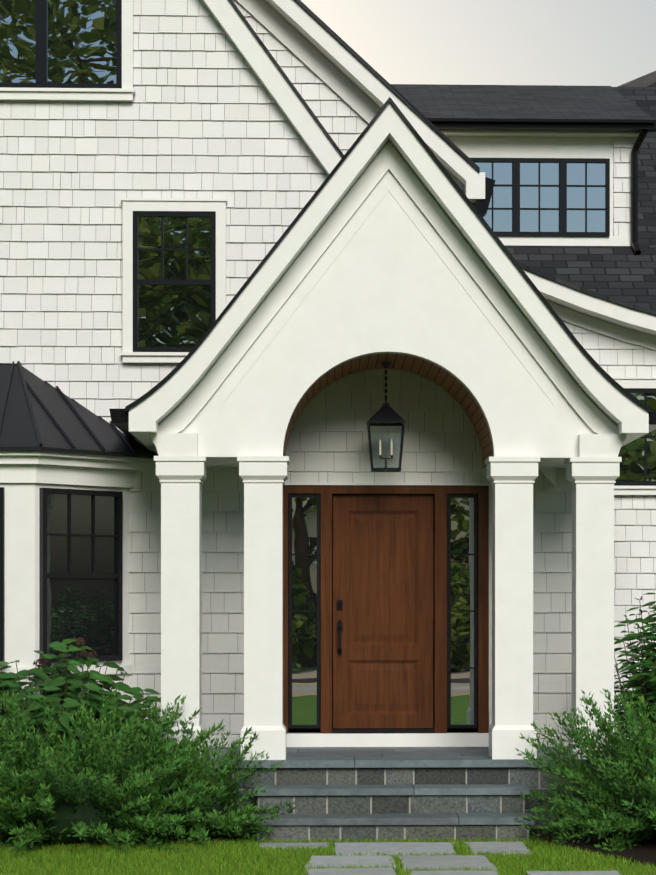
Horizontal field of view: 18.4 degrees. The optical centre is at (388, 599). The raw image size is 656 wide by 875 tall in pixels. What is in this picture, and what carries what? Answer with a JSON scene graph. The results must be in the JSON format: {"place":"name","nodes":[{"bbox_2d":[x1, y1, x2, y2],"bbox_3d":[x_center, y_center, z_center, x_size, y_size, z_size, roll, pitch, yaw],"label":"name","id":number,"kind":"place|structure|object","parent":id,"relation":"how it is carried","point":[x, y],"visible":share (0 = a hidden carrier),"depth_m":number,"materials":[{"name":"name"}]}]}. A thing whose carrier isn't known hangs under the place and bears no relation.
{"place":"outdoors","nodes":[
{"label":"outdoors","id":0,"kind":"place"},
{"bbox_2d":[0,0,327,450],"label":"gable wall shingles","id":1,"kind":"object","parent":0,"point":[116,155],"depth_m":18.33,"materials":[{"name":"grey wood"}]},
{"bbox_2d":[0,0,134,100],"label":"window trim","id":2,"kind":"structure","parent":1,"relation":"attached to","point":[126,91],"depth_m":18.27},
{"bbox_2d":[0,0,121,87],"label":"window frame","id":3,"kind":"object","parent":2,"relation":"in","point":[41,43],"visible":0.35,"depth_m":18.26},
{"bbox_2d":[0,0,115,83],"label":"window glass","id":4,"kind":"object","parent":3,"relation":"in","point":[81,41],"visible":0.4,"depth_m":18.30,"materials":[{"name":"glass"}]},
{"bbox_2d":[120,198,227,362],"bbox_3d":[-1.934,-2.881,18.293,0.971,1.479,0.060,0,0,-2],"label":"window trim","id":5,"kind":"structure","parent":1,"relation":"attached to","point":[130,206],"depth_m":18.28,"materials":[{"name":"white wood"}]},
{"bbox_2d":[133,211,215,351],"bbox_3d":[-1.935,-2.871,18.324,0.749,1.277,0.058,0,0,-2],"label":"gable window frame","id":6,"kind":"object","parent":5,"relation":"in","point":[162,281],"visible":0.81,"depth_m":18.30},
{"bbox_2d":[138,217,210,347],"bbox_3d":[-1.935,-2.871,18.327,0.659,1.187,0.001,0,0,-2],"label":"gable window glass","id":7,"kind":"object","parent":6,"relation":"in","point":[175,316],"visible":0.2,"depth_m":18.33,"materials":[{"name":"glass"}]},
{"bbox_2d":[1,0,475,450],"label":"shingles","id":8,"kind":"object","parent":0,"point":[161,195],"depth_m":18.36,"materials":[{"name":"white wood"}]},
{"bbox_2d":[202,0,554,486],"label":"house rake boards","id":9,"kind":"object","parent":8,"relation":"attached to","point":[327,58],"visible":0.5,"depth_m":19.12,"materials":[{"name":"white wood"}]},
{"bbox_2d":[263,34,356,131],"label":"gable backing wall","id":10,"kind":"structure","parent":0,"point":[320,100],"depth_m":19.41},
{"bbox_2d":[0,833,655,874],"bbox_3d":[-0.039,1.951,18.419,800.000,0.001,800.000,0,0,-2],"label":"lawn","id":11,"kind":"structure","parent":0,"point":[250,836],"depth_m":15.47,"materials":[{"name":"green plant"}]},
{"bbox_2d":[82,719,297,847],"bbox_3d":[-1.692,1.477,16.427,1.922,1.108,1.880,0,0,-2],"label":"shrub","id":12,"kind":"object","parent":11,"relation":"on","point":[227,821],"depth_m":16.10,"materials":[{"name":"green plant"}]},
{"bbox_2d":[1,828,655,866],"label":"mulch beds","id":13,"kind":"object","parent":11,"relation":"on","point":[644,852],"visible":0.23,"depth_m":15.88,"materials":[{"name":"brown soil"}]},
{"bbox_2d":[0,713,73,849],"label":"shrub","id":14,"kind":"object","parent":13,"relation":"on","point":[4,790],"visible":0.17,"depth_m":15.71,"materials":[{"name":"green plant"}]},
{"bbox_2d":[0,636,149,770],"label":"hydrangea","id":15,"kind":"object","parent":13,"relation":"on","point":[57,682],"depth_m":16.94,"materials":[{"name":"green plant"}]},
{"bbox_2d":[0,451,151,718],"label":"bay window frame","id":16,"kind":"object","parent":13,"relation":"on","point":[25,476],"visible":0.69,"depth_m":17.54,"materials":[{"name":"white wood"}]},
{"bbox_2d":[0,487,4,661],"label":"bay window frame","id":17,"kind":"object","parent":16,"relation":"in","point":[2,573],"visible":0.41,"depth_m":17.49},
{"bbox_2d":[0,361,158,458],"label":"bay roof","id":18,"kind":"structure","parent":16,"relation":"on","point":[37,413],"depth_m":17.92,"materials":[{"name":"black metal"}]},
{"bbox_2d":[39,488,122,662],"bbox_3d":[-2.714,-0.209,17.902,0.059,1.520,0.900,0,0,42],"label":"bay window frame","id":19,"kind":"object","parent":16,"relation":"in","point":[44,575],"visible":0.85,"depth_m":17.83,"materials":[{"name":"black metal"}]},
{"bbox_2d":[47,493,115,656],"bbox_3d":[-2.716,-0.209,17.904,0.001,1.430,0.810,0,0,42],"label":"window glass","id":20,"kind":"object","parent":19,"relation":"in","point":[85,608],"visible":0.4,"depth_m":17.91,"materials":[{"name":"black glass"}]},
{"bbox_2d":[0,685,233,855],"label":"shrub","id":21,"kind":"object","parent":13,"relation":"on","point":[45,770],"depth_m":15.71,"materials":[{"name":"green plant"}]},
{"bbox_2d":[96,687,192,767],"bbox_3d":[-2.037,1.343,17.061,0.909,1.221,0.931,0,0,-2],"label":"hydrangea","id":22,"kind":"object","parent":13,"relation":"on","point":[137,690],"depth_m":16.92,"materials":[{"name":"green plant"}]},
{"bbox_2d":[231,764,588,842],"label":"stone blocks","id":23,"kind":"structure","parent":13,"relation":"on","point":[403,795],"depth_m":16.60,"materials":[{"name":"grey stone"}]},
{"bbox_2d":[154,456,208,757],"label":"porch column","id":24,"kind":"structure","parent":23,"relation":"on","point":[182,479],"depth_m":16.90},
{"bbox_2d":[125,97,651,413],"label":"porch roof","id":25,"kind":"structure","parent":24,"relation":"on","point":[486,225],"depth_m":16.73,"materials":[{"name":"black metal"}]},
{"bbox_2d":[229,0,479,172],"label":"roof rake edges","id":26,"kind":"object","parent":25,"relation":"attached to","point":[387,84],"visible":0.23,"depth_m":19.08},
{"bbox_2d":[232,0,367,154],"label":"shingle siding","id":27,"kind":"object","parent":26,"relation":"attached to","point":[312,88],"depth_m":19.39,"materials":[{"name":"grey"}]},
{"bbox_2d":[109,409,655,437],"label":"porch gutters","id":28,"kind":"object","parent":25,"relation":"attached to","point":[119,419],"visible":0.35,"depth_m":16.89,"materials":[{"name":"black metal"}]},
{"bbox_2d":[283,353,492,466],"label":"arch soffit","id":29,"kind":"structure","parent":25,"relation":"attached to","point":[323,382],"depth_m":17.81,"materials":[{"name":"brown wood"}]},
{"bbox_2d":[367,362,404,471],"bbox_3d":[-0.020,-1.607,17.799,0.330,0.955,0.330,0,0,-2],"label":"lantern frame","id":30,"kind":"object","parent":29,"relation":"hanging from","point":[387,414],"visible":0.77,"depth_m":17.70,"materials":[{"name":"black metal"}]},
{"bbox_2d":[379,439,392,454],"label":"lantern candles","id":31,"kind":"object","parent":30,"relation":"in","point":[391,448],"depth_m":17.79},
{"bbox_2d":[370,423,402,467],"bbox_3d":[-0.020,-1.344,17.799,0.310,0.410,0.310,0,0,-2],"label":"lantern glass","id":32,"kind":"object","parent":30,"relation":"in","point":[385,446],"visible":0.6,"depth_m":17.93,"materials":[{"name":"clear glass"}]},
{"bbox_2d":[283,353,492,467],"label":"planks","id":33,"kind":"object","parent":25,"relation":"attached to","point":[409,371],"visible":0.1,"depth_m":17.86,"materials":[{"name":"brown wood"}]},
{"bbox_2d":[237,456,289,759],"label":"porch column","id":34,"kind":"structure","parent":23,"relation":"on","point":[264,478],"depth_m":16.93,"materials":[{"name":"white wood"}]},
{"bbox_2d":[107,368,571,735],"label":"porch wall shingles","id":35,"kind":"object","parent":23,"relation":"on","point":[326,421],"depth_m":18.40,"materials":[{"name":"grey wood"}]},
{"bbox_2d":[151,767,615,841],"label":"stair risers","id":36,"kind":"object","parent":23,"relation":"attached to","point":[527,777],"visible":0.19,"depth_m":16.58,"materials":[{"name":"grey stone"}]},
{"bbox_2d":[142,746,615,824],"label":"stair treads","id":37,"kind":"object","parent":36,"relation":"on","point":[344,757],"depth_m":16.75,"materials":[{"name":"grey stone"}]},
{"bbox_2d":[205,483,567,746],"bbox_3d":[-0.314,0.141,18.405,4.650,2.395,0.110,0,0,-2],"label":"door trim","id":38,"kind":"structure","parent":23,"relation":"on","point":[387,739],"depth_m":18.36,"materials":[{"name":"white paint"}]},
{"bbox_2d":[289,494,319,727],"bbox_3d":[-0.762,0.108,18.417,0.285,2.128,0.058,0,0,-2],"label":"sidelight frame","id":39,"kind":"object","parent":38,"relation":"attached to","point":[291,496],"visible":0.98,"depth_m":18.39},
{"bbox_2d":[292,498,316,724],"bbox_3d":[-0.762,0.108,18.420,0.225,2.068,0.001,0,0,-2],"label":"sidelight glass","id":40,"kind":"object","parent":39,"relation":"in","point":[304,624],"visible":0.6,"depth_m":18.42,"materials":[{"name":"glass"}]},
{"bbox_2d":[283,485,488,732],"bbox_3d":[-0.046,0.090,18.463,1.920,2.253,0.150,0,0,-2],"label":"door frame","id":41,"kind":"object","parent":38,"relation":"attached to","point":[438,492],"visible":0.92,"depth_m":18.40,"materials":[{"name":"brown wood"}]},
{"bbox_2d":[333,495,432,727],"bbox_3d":[-0.046,0.111,18.471,0.915,2.130,0.045,0,0,-2],"label":"front door","id":42,"kind":"structure","parent":41,"relation":"in","point":[383,591],"depth_m":18.46,"materials":[{"name":"brown wood"}]},
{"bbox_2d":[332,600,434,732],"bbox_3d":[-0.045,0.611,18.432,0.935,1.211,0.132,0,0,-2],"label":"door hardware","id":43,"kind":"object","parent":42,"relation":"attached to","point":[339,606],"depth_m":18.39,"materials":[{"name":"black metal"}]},
{"bbox_2d":[447,494,477,727],"bbox_3d":[0.677,0.108,18.462,0.275,2.128,0.058,0,0,-2],"label":"sidelight frame","id":44,"kind":"object","parent":38,"relation":"attached to","point":[475,610],"visible":0.96,"depth_m":18.44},
{"bbox_2d":[451,498,473,724],"bbox_3d":[0.677,0.108,18.465,0.215,2.068,0.001,0,0,-2],"label":"sidelight window","id":45,"kind":"structure","parent":44,"relation":"in","point":[462,598],"depth_m":18.46,"materials":[{"name":"glass"}]},
{"bbox_2d":[485,457,539,758],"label":"porch column","id":46,"kind":"structure","parent":23,"relation":"on","point":[511,480],"depth_m":16.99,"materials":[{"name":"white wood"}]},
{"bbox_2d":[150,433,626,467],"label":"porch ceiling and beams","id":47,"kind":"structure","parent":46,"relation":"on","point":[589,445],"depth_m":16.97,"materials":[{"name":"white wood"}]},
{"bbox_2d":[564,457,621,758],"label":"porch column","id":48,"kind":"structure","parent":23,"relation":"on","point":[592,480],"depth_m":17.01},
{"bbox_2d":[514,689,655,851],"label":"bush","id":49,"kind":"object","parent":13,"relation":"on","point":[576,812],"depth_m":15.88,"materials":[{"name":"green plant"}]},
{"bbox_2d":[590,702,655,832],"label":"shrub","id":50,"kind":"object","parent":13,"relation":"on","point":[638,762],"visible":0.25,"depth_m":15.79,"materials":[{"name":"green plant"}]},
{"bbox_2d":[614,593,655,750],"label":"shrub","id":51,"kind":"object","parent":13,"relation":"on","point":[648,672],"depth_m":17.51,"materials":[{"name":"green plant"}]},
{"bbox_2d":[259,842,620,874],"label":"flagstones","id":52,"kind":"object","parent":11,"relation":"on","point":[429,861],"visible":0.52,"depth_m":14.95,"materials":[{"name":"grey stone"}]},
{"bbox_2d":[572,333,654,722],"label":"shingle siding","id":53,"kind":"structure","parent":11,"relation":"on","point":[625,525],"depth_m":20.00,"materials":[{"name":"grey wood"}]},
{"bbox_2d":[522,268,655,349],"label":"roof fascia","id":54,"kind":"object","parent":53,"relation":"attached to","point":[601,316],"visible":0.54,"depth_m":19.70,"materials":[{"name":"white wood"}]},
{"bbox_2d":[517,261,655,314],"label":"roof edge","id":55,"kind":"object","parent":54,"relation":"attached to","point":[584,290],"visible":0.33,"depth_m":19.63,"materials":[{"name":"metal"}]},
{"bbox_2d":[562,320,655,739],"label":"shingle wall","id":56,"kind":"structure","parent":53,"relation":"attached to","point":[603,351],"depth_m":19.98,"materials":[{"name":"white wood"}]},
{"bbox_2d":[612,377,655,494],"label":"window casing","id":57,"kind":"structure","parent":53,"relation":"attached to","point":[636,382],"depth_m":19.92,"materials":[{"name":"white wood"}]},
{"bbox_2d":[614,388,655,485],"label":"window frame","id":58,"kind":"object","parent":57,"relation":"in","point":[645,482],"visible":0.54,"depth_m":19.94,"materials":[{"name":"black metal"}]},
{"bbox_2d":[615,393,655,480],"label":"window","id":59,"kind":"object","parent":58,"relation":"in","point":[632,463],"depth_m":19.97,"materials":[{"name":"glass"}]},
{"bbox_2d":[137,382,571,734],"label":"shingle siding","id":60,"kind":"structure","parent":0,"point":[290,482],"depth_m":18.38,"materials":[{"name":"white wood"}]},
{"bbox_2d":[159,140,616,458],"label":"portico gable wall","id":61,"kind":"structure","parent":0,"point":[388,282],"depth_m":17.02,"materials":[{"name":"white paint"}]},
{"bbox_2d":[129,103,648,446],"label":"gable trim","id":62,"kind":"structure","parent":61,"relation":"attached to","point":[390,171],"depth_m":16.94,"materials":[{"name":"white wood"}]},
{"bbox_2d":[301,0,655,86],"label":"sky","id":63,"kind":"structure","parent":0,"point":[612,43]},
{"bbox_2d":[504,245,655,310],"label":"house roof","id":64,"kind":"structure","parent":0,"point":[627,274],"depth_m":21.12,"materials":[{"name":"stone"}]},
{"bbox_2d":[440,130,640,245],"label":"dormer wall","id":65,"kind":"structure","parent":64,"relation":"on","point":[529,144],"depth_m":21.46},
{"bbox_2d":[470,158,609,236],"bbox_3d":[1.602,-4.259,21.436,1.490,0.820,0.058,0,0,-2],"label":"dormer window frame","id":66,"kind":"object","parent":65,"relation":"attached to","point":[562,186],"visible":0.81,"depth_m":21.41,"materials":[{"name":"black metal"}]},
{"bbox_2d":[474,162,605,231],"bbox_3d":[1.602,-4.259,21.439,1.410,0.740,0.001,0,0,-2],"label":"dormer window glass","id":67,"kind":"object","parent":66,"relation":"in","point":[549,196],"visible":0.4,"depth_m":21.44,"materials":[{"name":"blue glass"}]},
{"bbox_2d":[614,137,633,236],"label":"dormer shingles","id":68,"kind":"object","parent":65,"relation":"attached to","point":[622,205],"visible":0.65,"depth_m":21.48,"materials":[{"name":"grey wood"}]},
{"bbox_2d":[430,121,655,254],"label":"house gutters","id":69,"kind":"object","parent":64,"relation":"on","point":[481,206],"visible":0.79,"depth_m":21.19,"materials":[{"name":"black metal"}]},
{"bbox_2d":[613,87,655,244],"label":"house roof","id":70,"kind":"structure","parent":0,"point":[643,98],"depth_m":22.81,"materials":[{"name":"concrete"}]},
{"bbox_2d":[391,84,655,122],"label":"dormer roof","id":71,"kind":"structure","parent":70,"relation":"attached to","point":[521,103],"depth_m":22.49,"materials":[{"name":"concrete"}]},
{"bbox_2d":[617,71,655,86],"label":"house roof","id":72,"kind":"structure","parent":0,"point":[648,80],"depth_m":26.25,"materials":[{"name":"concrete"}]}
]}

